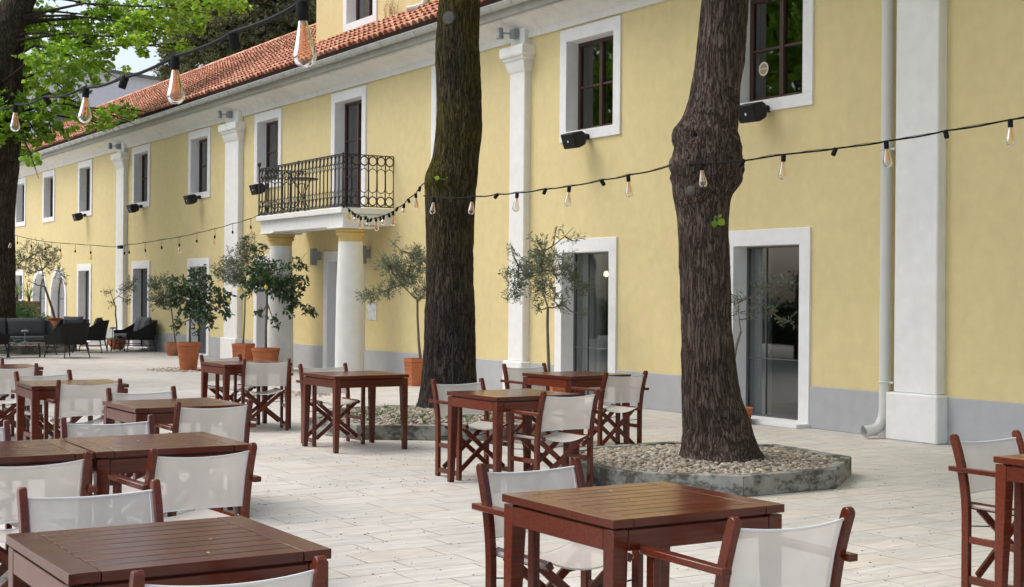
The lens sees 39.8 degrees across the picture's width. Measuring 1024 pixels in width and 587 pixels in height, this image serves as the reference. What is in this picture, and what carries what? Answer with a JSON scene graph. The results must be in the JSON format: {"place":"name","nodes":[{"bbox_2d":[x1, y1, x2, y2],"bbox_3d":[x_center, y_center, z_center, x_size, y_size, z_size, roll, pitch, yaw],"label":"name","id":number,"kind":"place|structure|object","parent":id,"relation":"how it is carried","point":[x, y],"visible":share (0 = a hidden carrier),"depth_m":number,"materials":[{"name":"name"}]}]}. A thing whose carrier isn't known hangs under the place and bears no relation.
{"place":"outdoors","nodes":[
{"label":"outdoors","id":0,"kind":"place"},
{"bbox_2d":[25,61,161,155],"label":"white gable building","id":1,"kind":"structure","parent":0,"point":[104,94],"depth_m":75.05,"materials":[{"name":"white paint"}]},
{"bbox_2d":[25,0,221,75],"label":"sky","id":2,"kind":"structure","parent":0,"point":[125,57],"materials":[{"name":"white"}]},
{"bbox_2d":[0,0,316,131],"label":"string light","id":3,"kind":"object","parent":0,"point":[302,16],"visible":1,"depth_m":5.55,"materials":[{"name":"black rubber"}]},
{"bbox_2d":[0,343,1013,586],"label":"ground","id":4,"kind":"structure","parent":0,"point":[440,514],"depth_m":10.79,"materials":[{"name":"stone"}]},
{"bbox_2d":[0,358,14,436],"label":"director chair","id":5,"kind":"object","parent":4,"relation":"on","point":[3,396],"visible":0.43,"depth_m":15.08,"materials":[{"name":"brown wood"}]},
{"bbox_2d":[0,420,17,555],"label":"director chair","id":6,"kind":"object","parent":4,"relation":"on","point":[5,433],"visible":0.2,"depth_m":7.98,"materials":[{"name":"brown wood"}]},
{"bbox_2d":[0,363,37,439],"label":"director chair","id":7,"kind":"object","parent":4,"relation":"on","point":[7,383],"visible":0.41,"depth_m":14.34,"materials":[{"name":"white fabric"}]},
{"bbox_2d":[0,364,43,435],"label":"terrace table","id":8,"kind":"object","parent":4,"relation":"on","point":[17,366],"visible":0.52,"depth_m":14.96,"materials":[{"name":"brown wood"}]},
{"bbox_2d":[16,301,39,317],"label":"wooden planter","id":9,"kind":"object","parent":4,"relation":"on","point":[34,303],"visible":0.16,"depth_m":42.92,"materials":[{"name":"brown wood"}]},
{"bbox_2d":[16,281,39,300],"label":"yucca","id":10,"kind":"object","parent":9,"relation":"on","point":[28,295],"visible":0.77,"depth_m":43.10,"materials":[{"name":"green plant"}]},
{"bbox_2d":[0,318,56,354],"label":"sofa","id":11,"kind":"object","parent":4,"relation":"on","point":[38,329],"visible":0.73,"depth_m":34.65,"materials":[{"name":"fabric"}]},
{"bbox_2d":[16,300,50,319],"bbox_3d":[-13.853,0.781,38.794,2.691,1.413,2.023,0,0,-32],"label":"green shrub","id":12,"kind":"object","parent":4,"relation":"on","point":[20,308],"visible":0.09,"depth_m":38.89,"materials":[{"name":"green plant"}]},
{"bbox_2d":[0,344,75,353],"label":"tree planter","id":13,"kind":"object","parent":4,"relation":"on","point":[18,349],"visible":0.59,"depth_m":35.07,"materials":[{"name":"stone"}]},
{"bbox_2d":[0,0,288,319],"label":"linden tree","id":14,"kind":"object","parent":13,"relation":"in","point":[21,71],"visible":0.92,"depth_m":35.59,"materials":[{"name":"green plant"}]},
{"bbox_2d":[0,439,93,495],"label":"terrace table","id":15,"kind":"object","parent":4,"relation":"on","point":[18,453],"visible":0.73,"depth_m":7.04,"materials":[{"name":"brown wood"}]},
{"bbox_2d":[0,451,97,586],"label":"director chair","id":16,"kind":"object","parent":4,"relation":"on","point":[69,479],"visible":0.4,"depth_m":6.40,"materials":[{"name":"white fabric"}]},
{"bbox_2d":[11,369,92,439],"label":"director chair","id":17,"kind":"object","parent":4,"relation":"on","point":[67,376],"visible":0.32,"depth_m":12.94,"materials":[{"name":"brown wood"}]},
{"bbox_2d":[47,318,62,327],"bbox_3d":[-12.264,1.074,37.912,0.596,0.840,0.596,0,0,-13],"label":"terracotta urn","id":18,"kind":"object","parent":4,"relation":"on","point":[54,321],"visible":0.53,"depth_m":37.73,"materials":[{"name":"orange ceramic"}]},
{"bbox_2d":[16,238,69,317],"bbox_3d":[-12.806,-0.391,37.929,1.543,2.284,1.356,0,0,-32],"label":"olive tree","id":19,"kind":"object","parent":18,"relation":"in","point":[29,259],"visible":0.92,"depth_m":37.90,"materials":[{"name":"green plant"}]},
{"bbox_2d":[43,320,90,358],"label":"lounge chair","id":20,"kind":"object","parent":4,"relation":"on","point":[70,332],"visible":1,"depth_m":32.81,"materials":[{"name":"wicker"}]},
{"bbox_2d":[54,316,89,350],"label":"lounge chair","id":21,"kind":"object","parent":4,"relation":"on","point":[60,321],"visible":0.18,"depth_m":37.41,"materials":[{"name":"wicker"}]},
{"bbox_2d":[16,379,128,440],"bbox_3d":[-3.882,1.160,12.448,0.817,0.750,0.769,0,0,-29],"label":"terrace table","id":22,"kind":"object","parent":4,"relation":"on","point":[35,392],"visible":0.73,"depth_m":12.28,"materials":[{"name":"brown wood"}]},
{"bbox_2d":[44,378,121,438],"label":"director chair","id":23,"kind":"object","parent":4,"relation":"on","point":[73,400],"visible":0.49,"depth_m":11.82,"materials":[{"name":"white fabric"}]},
{"bbox_2d":[12,479,163,533],"bbox_3d":[-1.495,1.136,5.202,0.612,0.821,0.519,0,0,-31],"label":"director chair","id":24,"kind":"object","parent":4,"relation":"on","point":[35,515],"visible":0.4,"depth_m":5.40,"materials":[{"name":"white fabric"}]},
{"bbox_2d":[72,317,108,352],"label":"lounge chair","id":25,"kind":"object","parent":4,"relation":"on","point":[97,331],"visible":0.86,"depth_m":35.85,"materials":[{"name":"wicker"}]},
{"bbox_2d":[60,414,172,516],"bbox_3d":[-2.287,1.133,8.133,0.612,0.821,0.519,0,0,-27],"label":"director chair","id":26,"kind":"object","parent":4,"relation":"on","point":[87,430],"visible":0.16,"depth_m":8.33,"materials":[{"name":"white fabric"}]},
{"bbox_2d":[108,339,125,348],"bbox_3d":[-10.678,1.352,38.205,0.477,0.310,0.477,0,0,-32],"label":"terracotta pot","id":27,"kind":"object","parent":4,"relation":"on","point":[113,343],"visible":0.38,"depth_m":38.03,"materials":[{"name":"ceramic"}]},
{"bbox_2d":[100,275,139,329],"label":"olive tree","id":28,"kind":"object","parent":27,"relation":"on","point":[131,286],"visible":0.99,"depth_m":38.22,"materials":[{"name":"green plant"}]},
{"bbox_2d":[114,317,157,351],"bbox_3d":[-9.898,1.066,37.216,0.843,0.900,1.538,0,0,-29],"label":"armchair","id":29,"kind":"object","parent":4,"relation":"on","point":[142,328],"visible":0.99,"depth_m":36.75,"materials":[{"name":"wicker"}]},
{"bbox_2d":[102,386,176,485],"bbox_3d":[-2.748,1.132,10.726,0.612,0.821,0.519,0,0,-31],"label":"director chair","id":30,"kind":"object","parent":4,"relation":"on","point":[171,394],"visible":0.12,"depth_m":10.92,"materials":[{"name":"white fabric"}]},
{"bbox_2d":[59,432,248,515],"bbox_3d":[-1.934,1.170,7.613,0.816,0.750,0.769,0,0,-31],"label":"terrace table","id":31,"kind":"object","parent":4,"relation":"on","point":[123,454],"visible":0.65,"depth_m":7.37,"materials":[{"name":"brown wood"}]},
{"bbox_2d":[6,516,330,586],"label":"terrace table","id":32,"kind":"object","parent":4,"relation":"on","point":[240,549],"visible":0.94,"depth_m":4.39,"materials":[{"name":"brown wood"}]},
{"bbox_2d":[165,342,177,355],"bbox_3d":[-8.319,1.357,34.657,0.392,0.330,0.392,0,0,-32],"label":"terracotta pot","id":33,"kind":"object","parent":4,"relation":"on","point":[171,349],"visible":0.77,"depth_m":34.50,"materials":[{"name":"ceramic"}]},
{"bbox_2d":[146,270,182,341],"bbox_3d":[-8.571,0.324,34.680,0.955,1.804,0.692,0,0,-17],"label":"olive tree","id":34,"kind":"object","parent":33,"relation":"in","point":[161,301],"visible":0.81,"depth_m":34.60,"materials":[{"name":"green plant"}]},
{"bbox_2d":[102,397,245,485],"bbox_3d":[-2.461,1.169,10.277,0.816,0.750,0.769,0,0,-33],"label":"terrace table","id":35,"kind":"object","parent":4,"relation":"on","point":[134,411],"visible":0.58,"depth_m":10.07,"materials":[{"name":"brown wood"}]},
{"bbox_2d":[108,442,260,521],"bbox_3d":[-1.611,1.137,6.955,0.612,0.821,0.519,0,0,-35],"label":"director chair","id":36,"kind":"object","parent":4,"relation":"on","point":[209,487],"visible":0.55,"depth_m":6.80,"materials":[{"name":"white fabric"}]},
{"bbox_2d":[154,399,255,515],"bbox_3d":[-2.141,1.135,9.796,0.612,0.821,0.519,0,0,-31],"label":"director chair","id":37,"kind":"object","parent":4,"relation":"on","point":[234,423],"visible":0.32,"depth_m":9.62,"materials":[{"name":"white fabric"}]},
{"bbox_2d":[129,555,327,586],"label":"director chair","id":38,"kind":"object","parent":4,"relation":"on","point":[315,576],"visible":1,"depth_m":3.90,"materials":[{"name":"white fabric"}]},
{"bbox_2d":[198,354,260,424],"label":"director chair","id":39,"kind":"object","parent":4,"relation":"on","point":[216,388],"visible":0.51,"depth_m":16.66,"materials":[{"name":"brown wood"}]},
{"bbox_2d":[150,0,315,80],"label":"conifer","id":40,"kind":"object","parent":4,"relation":"on","point":[264,33],"visible":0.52,"depth_m":62.50,"materials":[{"name":"green plant"}]},
{"bbox_2d":[146,367,330,396],"bbox_3d":[-4.934,1.528,25.064,1.536,0.016,9.014,0,0,-26],"label":"gravel patch","id":41,"kind":"object","parent":4,"relation":"on","point":[253,394],"visible":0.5,"depth_m":27.58,"materials":[{"name":"beige gravel"}]},
{"bbox_2d":[177,342,200,369],"bbox_3d":[-6.470,1.251,28.266,0.475,0.560,0.475,0,0,-32],"label":"terracotta pot","id":42,"kind":"object","parent":41,"relation":"on","point":[188,354],"visible":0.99,"depth_m":28.10,"materials":[{"name":"ceramic"}]},
{"bbox_2d":[164,264,236,341],"bbox_3d":[-6.258,0.209,28.367,1.457,1.610,0.808,0,0,-12],"label":"lemon tree","id":43,"kind":"object","parent":42,"relation":"in","point":[185,291],"visible":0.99,"depth_m":28.25,"materials":[{"name":"green plant"}]},
{"bbox_2d":[231,343,254,360],"bbox_3d":[-5.801,1.308,30.522,0.362,0.460,0.362,0,0,26],"label":"terracotta pot","id":44,"kind":"object","parent":4,"relation":"on","point":[245,350],"visible":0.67,"depth_m":30.39,"materials":[{"name":"ceramic"}]},
{"bbox_2d":[210,232,259,343],"bbox_3d":[-5.978,-0.130,30.587,0.980,2.446,1.006,0,0,-32],"label":"olive tree","id":45,"kind":"object","parent":44,"relation":"in","point":[234,275],"visible":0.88,"depth_m":30.51,"materials":[{"name":"green plant"}]},
{"bbox_2d":[200,360,291,428],"bbox_3d":[-3.072,1.170,16.314,0.816,0.750,0.769,0,0,-32],"label":"terrace table","id":46,"kind":"object","parent":4,"relation":"on","point":[226,369],"visible":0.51,"depth_m":16.20,"materials":[{"name":"brown wood"}]},
{"bbox_2d":[233,358,292,430],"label":"director chair","id":47,"kind":"object","parent":4,"relation":"on","point":[265,374],"visible":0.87,"depth_m":15.90,"materials":[{"name":"white fabric"}]},
{"bbox_2d":[251,347,279,361],"bbox_3d":[-4.857,1.308,27.866,0.556,0.470,0.556,0,0,-32],"label":"terracotta pot","id":48,"kind":"object","parent":4,"relation":"on","point":[267,353],"visible":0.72,"depth_m":27.65,"materials":[{"name":"ceramic"}]},
{"bbox_2d":[237,235,318,347],"bbox_3d":[-4.660,-0.019,27.872,1.432,2.280,1.157,0,0,-32],"label":"lemon tree","id":49,"kind":"object","parent":48,"relation":"in","point":[264,272],"visible":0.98,"depth_m":27.78,"materials":[{"name":"green plant"}]},
{"bbox_2d":[296,363,364,446],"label":"director chair","id":50,"kind":"object","parent":4,"relation":"on","point":[349,402],"visible":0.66,"depth_m":14.59,"materials":[{"name":"brown wood"}]},
{"bbox_2d":[302,371,408,452],"bbox_3d":[-1.586,1.180,14.253,0.816,0.750,0.769,0,0,-33],"label":"terrace table","id":51,"kind":"object","parent":4,"relation":"on","point":[336,381],"visible":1,"depth_m":14.13,"materials":[{"name":"brown wood"}]},
{"bbox_2d":[404,358,422,385],"bbox_3d":[-1.638,1.332,23.985,0.354,0.465,0.408,1,0,-44],"label":"terracotta pot","id":52,"kind":"object","parent":4,"relation":"on","point":[413,368],"visible":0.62,"depth_m":23.84,"materials":[{"name":"ceramic"}]},
{"bbox_2d":[354,233,425,358],"bbox_3d":[-1.959,0.034,23.929,1.498,2.178,0.700,0,0,-3],"label":"olive tree","id":53,"kind":"object","parent":52,"relation":"in","point":[416,255],"visible":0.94,"depth_m":23.92,"materials":[{"name":"green plant"}]},
{"bbox_2d":[309,405,554,440],"bbox_3d":[-0.879,1.470,16.375,2.719,0.185,2.719,0,0,1],"label":"tree planter","id":54,"kind":"object","parent":4,"relation":"on","point":[393,432],"visible":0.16,"depth_m":15.02,"materials":[{"name":"stone"}]},
{"bbox_2d":[320,405,535,424],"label":"gravel","id":55,"kind":"structure","parent":54,"relation":"in","point":[384,418],"depth_m":15.80,"materials":[{"name":"beige gravel"}]},
{"bbox_2d":[340,403,534,423],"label":"weeds","id":56,"kind":"object","parent":54,"relation":"in","point":[386,406],"visible":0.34,"depth_m":16.02,"materials":[{"name":"green plant"}]},
{"bbox_2d":[416,0,481,407],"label":"linden tree","id":57,"kind":"object","parent":54,"relation":"in","point":[449,353],"visible":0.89,"depth_m":17.10,"materials":[{"name":"brown plant"}]},
{"bbox_2d":[428,378,513,480],"bbox_3d":[-0.341,1.152,12.128,0.612,0.821,0.519,1,0,-36],"label":"director chair","id":58,"kind":"object","parent":4,"relation":"on","point":[439,400],"visible":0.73,"depth_m":12.10,"materials":[{"name":"brown wood"}]},
{"bbox_2d":[447,388,580,481],"bbox_3d":[0.008,1.190,11.611,0.816,0.750,0.769,0,0,-33],"label":"terrace table","id":59,"kind":"object","parent":4,"relation":"on","point":[498,403],"visible":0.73,"depth_m":11.45,"materials":[{"name":"brown wood"}]},
{"bbox_2d":[15,0,1023,444],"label":"yellow building","id":60,"kind":"structure","parent":4,"relation":"on","point":[903,296],"depth_m":20.43,"materials":[{"name":"paint"}]},
{"bbox_2d":[16,270,23,300],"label":"window","id":61,"kind":"structure","parent":60,"relation":"in","point":[19,275],"depth_m":50.62,"materials":[{"name":"white stone"}]},
{"bbox_2d":[15,177,25,226],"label":"window","id":62,"kind":"structure","parent":60,"relation":"in","point":[20,217],"depth_m":50.49,"materials":[{"name":"white wood"}]},
{"bbox_2d":[31,269,46,316],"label":"arched door","id":63,"kind":"structure","parent":60,"relation":"in","point":[42,297],"depth_m":48.23,"materials":[{"name":"white stone"}]},
{"bbox_2d":[42,169,54,222],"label":"window","id":64,"kind":"structure","parent":60,"relation":"in","point":[48,191],"depth_m":47.23,"materials":[{"name":"white wood"}]},
{"bbox_2d":[49,268,66,318],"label":"arched door","id":65,"kind":"structure","parent":60,"relation":"in","point":[58,291],"depth_m":46.26,"materials":[{"name":"white stone"}]},
{"bbox_2d":[76,264,91,342],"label":"door","id":66,"kind":"structure","parent":60,"relation":"in","point":[84,271],"depth_m":43.61,"materials":[{"name":"white paint"}]},
{"bbox_2d":[78,159,92,216],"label":"window","id":67,"kind":"structure","parent":60,"relation":"in","point":[85,168],"depth_m":43.57,"materials":[{"name":"white wood"}]},
{"bbox_2d":[8,214,259,259],"bbox_3d":[-8.929,-1.216,32.242,10.628,0.871,0.126,0,0,43],"label":"string light","id":68,"kind":"object","parent":60,"relation":"hanging from","point":[119,246],"visible":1,"depth_m":31.97,"materials":[{"name":"black rubber"}]},
{"bbox_2d":[125,261,150,349],"bbox_3d":[-10.037,0.318,38.440,0.600,2.390,1.640,0,0,-32],"label":"door","id":69,"kind":"structure","parent":60,"relation":"in","point":[139,304],"depth_m":38.97,"materials":[{"name":"white paint"}]},
{"bbox_2d":[132,143,150,206],"bbox_3d":[-9.931,-3.174,38.517,0.390,1.685,1.520,0,0,-32],"label":"window","id":70,"kind":"structure","parent":60,"relation":"in","point":[141,155],"depth_m":38.95,"materials":[{"name":"white wood"}]},
{"bbox_2d":[183,194,201,204],"bbox_3d":[-7.750,-2.283,34.356,0.433,0.254,0.315,0,0,-32],"label":"wall loudspeaker","id":71,"kind":"object","parent":60,"relation":"attached to","point":[191,199],"depth_m":34.22,"materials":[{"name":"black plastic"}]},
{"bbox_2d":[186,258,209,356],"bbox_3d":[-7.613,0.333,34.602,0.600,2.390,1.600,0,0,-32],"label":"door","id":72,"kind":"structure","parent":60,"relation":"in","point":[195,262],"depth_m":35.10,"materials":[{"name":"white paint"}]},
{"bbox_2d":[188,127,210,197],"bbox_3d":[-7.496,-3.159,34.661,0.390,1.685,1.520,0,0,-32],"label":"window","id":73,"kind":"structure","parent":60,"relation":"in","point":[197,140],"depth_m":35.10,"materials":[{"name":"white wood"}]},
{"bbox_2d":[253,255,268,347],"bbox_3d":[-5.191,0.349,30.963,0.390,2.390,1.540,0,0,-32],"label":"door","id":74,"kind":"structure","parent":60,"relation":"in","point":[260,300],"depth_m":31.41,"materials":[{"name":"white stone"}]},
{"bbox_2d":[254,107,282,187],"bbox_3d":[-5.189,-3.144,31.009,0.390,1.685,1.520,0,0,-32],"label":"window","id":75,"kind":"structure","parent":60,"relation":"in","point":[264,122],"depth_m":31.43,"materials":[{"name":"white wood"}]},
{"bbox_2d":[310,248,320,264],"bbox_3d":[-3.964,-0.739,28.540,0.200,0.340,0.120,0,0,-32],"label":"wall lamp","id":76,"kind":"object","parent":60,"relation":"attached to","point":[315,255],"visible":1,"depth_m":28.47,"materials":[{"name":"grey metal"}]},
{"bbox_2d":[323,251,364,367],"bbox_3d":[-3.143,0.362,27.720,0.390,2.390,1.830,0,0,-32],"label":"door","id":77,"kind":"structure","parent":60,"relation":"in","point":[330,258],"depth_m":28.29,"materials":[{"name":"white paint"}]},
{"bbox_2d":[330,85,366,207],"bbox_3d":[-3.035,-2.758,27.593,0.390,2.410,1.540,0,0,-32],"label":"balcony door","id":78,"kind":"structure","parent":60,"relation":"in","point":[342,102],"depth_m":28.01,"materials":[{"name":"brown wood"}]},
{"bbox_2d":[343,0,377,32],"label":"window","id":79,"kind":"structure","parent":60,"relation":"in","point":[353,18],"depth_m":29.48,"materials":[{"name":"white wood"}]},
{"bbox_2d":[367,303,376,319],"bbox_3d":[-2.636,0.340,26.598,0.012,0.320,0.390,0,0,-32],"label":"wall notice","id":80,"kind":"object","parent":60,"relation":"attached to","point":[372,311],"depth_m":26.57,"materials":[{"name":"paper"}]},
{"bbox_2d":[341,183,423,230],"bbox_3d":[-2.072,-1.279,21.413,0.094,0.672,8.528,0,0,-14],"label":"string light","id":81,"kind":"object","parent":60,"relation":"hanging from","point":[382,217],"visible":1,"depth_m":20.55,"materials":[{"name":"black rubber"}]},
{"bbox_2d":[431,66,436,158],"bbox_3d":[-0.843,-3.116,24.126,0.390,1.685,1.520,0,0,-32],"label":"window","id":82,"kind":"structure","parent":60,"relation":"in","point":[433,71],"depth_m":24.60,"materials":[{"name":"white wood"}]},
{"bbox_2d":[496,27,518,38],"bbox_3d":[-0.067,-4.070,22.096,0.361,0.170,0.152,0,0,-2],"label":"wall spotlight","id":83,"kind":"object","parent":60,"relation":"attached to","point":[513,33],"depth_m":22.06,"materials":[{"name":"grey metal"}]},
{"bbox_2d":[561,131,589,148],"bbox_3d":[0.953,-2.228,20.574,0.433,0.254,0.315,0,0,-32],"label":"wall loudspeaker","id":84,"kind":"object","parent":60,"relation":"attached to","point":[576,139],"depth_m":20.44,"materials":[{"name":"black plastic"}]},
{"bbox_2d":[554,237,617,405],"bbox_3d":[1.131,0.389,20.756,0.600,2.390,1.590,0,0,-32],"label":"door","id":85,"kind":"structure","parent":60,"relation":"in","point":[568,347],"depth_m":21.22,"materials":[{"name":"white paint"}]},
{"bbox_2d":[559,15,621,142],"bbox_3d":[1.287,-3.103,20.753,0.390,1.685,1.520,0,0,-32],"label":"window","id":86,"kind":"structure","parent":60,"relation":"in","point":[574,42],"depth_m":20.99,"materials":[{"name":"white wood"}]},
{"bbox_2d":[582,254,605,394],"bbox_3d":[1.222,0.215,21.174,0.108,2.660,0.500,0,0,-32],"label":"curtain","id":87,"kind":"object","parent":60,"relation":"hanging from","point":[597,326],"visible":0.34,"depth_m":21.08,"materials":[{"name":"white fabric"}]},
{"bbox_2d":[739,101,770,123],"bbox_3d":[2.993,-2.215,17.344,0.433,0.254,0.315,0,0,-32],"label":"wall loudspeaker","id":88,"kind":"object","parent":60,"relation":"attached to","point":[753,112],"depth_m":17.21,"materials":[{"name":"black plastic"}]},
{"bbox_2d":[755,248,772,414],"bbox_3d":[3.209,0.227,18.028,0.108,2.660,0.223,0,0,-32],"label":"curtain","id":89,"kind":"object","parent":60,"relation":"hanging from","point":[760,328],"visible":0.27,"depth_m":17.99,"materials":[{"name":"white fabric"}]},
{"bbox_2d":[729,227,811,428],"bbox_3d":[3.194,0.402,17.488,0.600,2.390,1.580,0,0,-32],"label":"door","id":90,"kind":"structure","parent":60,"relation":"in","point":[743,243],"depth_m":17.70,"materials":[{"name":"white stone"}]},
{"bbox_2d":[740,0,814,110],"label":"window","id":91,"kind":"structure","parent":60,"relation":"in","point":[749,89],"depth_m":17.52,"materials":[{"name":"white wood"}]},
{"bbox_2d":[500,363,566,443],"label":"director chair","id":92,"kind":"object","parent":4,"relation":"on","point":[513,378],"visible":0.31,"depth_m":15.09,"materials":[{"name":"brown wood"}]},
{"bbox_2d":[507,389,601,486],"bbox_3d":[0.325,1.157,11.135,0.612,0.821,0.519,0,0,-33],"label":"director chair","id":93,"kind":"object","parent":4,"relation":"on","point":[564,414],"visible":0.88,"depth_m":11.04,"materials":[{"name":"white fabric"}]},
{"bbox_2d":[472,457,642,586],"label":"director chair","id":94,"kind":"object","parent":4,"relation":"on","point":[571,556],"visible":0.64,"depth_m":6.10,"materials":[{"name":"white fabric"}]},
{"bbox_2d":[550,387,564,391],"bbox_3d":[0.618,1.414,19.887,0.371,0.330,0.371,0,0,-32],"label":"terracotta pot","id":95,"kind":"object","parent":4,"relation":"on","point":[558,389],"visible":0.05,"depth_m":19.69,"materials":[{"name":"ceramic"}]},
{"bbox_2d":[498,224,597,371],"bbox_3d":[0.500,0.177,19.911,1.335,2.344,0.901,0,0,-32],"label":"olive tree","id":96,"kind":"object","parent":95,"relation":"in","point":[539,268],"visible":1,"depth_m":19.85,"materials":[{"name":"green plant"}]},
{"bbox_2d":[522,371,630,446],"bbox_3d":[0.660,1.198,14.536,0.816,0.750,0.769,1,0,-39],"label":"terrace table","id":97,"kind":"object","parent":4,"relation":"on","point":[568,380],"visible":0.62,"depth_m":14.32,"materials":[{"name":"brown wood"}]},
{"bbox_2d":[571,370,648,446],"bbox_3d":[0.970,1.165,13.931,0.612,0.821,0.519,1,0,-36],"label":"director chair","id":98,"kind":"object","parent":4,"relation":"on","point":[618,390],"visible":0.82,"depth_m":13.83,"materials":[{"name":"white fabric"}]},
{"bbox_2d":[502,481,784,586],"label":"terrace table","id":99,"kind":"object","parent":4,"relation":"on","point":[614,526],"visible":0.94,"depth_m":5.40,"materials":[{"name":"brown wood"}]},
{"bbox_2d":[558,441,850,496],"bbox_3d":[1.696,1.494,12.260,2.539,0.170,2.330,0,0,-32],"label":"tree planter","id":100,"kind":"object","parent":4,"relation":"on","point":[835,474],"visible":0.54,"depth_m":11.20,"materials":[{"name":"stone"}]},
{"bbox_2d":[581,444,837,474],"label":"gravel","id":101,"kind":"structure","parent":100,"relation":"in","point":[662,458],"depth_m":11.85,"materials":[{"name":"beige gravel"}]},
{"bbox_2d":[669,0,765,464],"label":"linden tree","id":102,"kind":"object","parent":100,"relation":"in","point":[716,425],"visible":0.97,"depth_m":11.95,"materials":[{"name":"brown plant"}]},
{"bbox_2d":[423,116,1023,214],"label":"string light","id":103,"kind":"object","parent":102,"relation":"hanging from","point":[833,152],"visible":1,"depth_m":11.18,"materials":[{"name":"black rubber"}]},
{"bbox_2d":[639,506,857,586],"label":"director chair","id":104,"kind":"object","parent":4,"relation":"on","point":[814,556],"visible":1,"depth_m":4.84,"materials":[{"name":"white fabric"}]},
{"bbox_2d":[745,406,752,420],"bbox_3d":[2.776,1.493,17.312,0.343,0.200,0.343,0,0,-32],"label":"terracotta pot","id":105,"kind":"object","parent":4,"relation":"on","point":[749,410],"visible":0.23,"depth_m":17.21,"materials":[{"name":"ceramic"}]},
{"bbox_2d":[731,269,798,357],"bbox_3d":[3.092,0.589,17.354,0.988,1.830,0.451,0,0,9],"label":"olive tree","id":106,"kind":"object","parent":105,"relation":"in","point":[761,286],"visible":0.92,"depth_m":17.34,"materials":[{"name":"green plant"}]},
{"bbox_2d":[948,430,1023,586],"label":"director chair","id":107,"kind":"object","parent":4,"relation":"on","point":[974,468],"visible":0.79,"depth_m":7.55,"materials":[{"name":"brown wood"}]},
{"bbox_2d":[993,454,1023,586],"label":"terrace table","id":108,"kind":"object","parent":4,"relation":"on","point":[1009,470],"visible":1,"depth_m":7.17,"materials":[{"name":"brown wood"}]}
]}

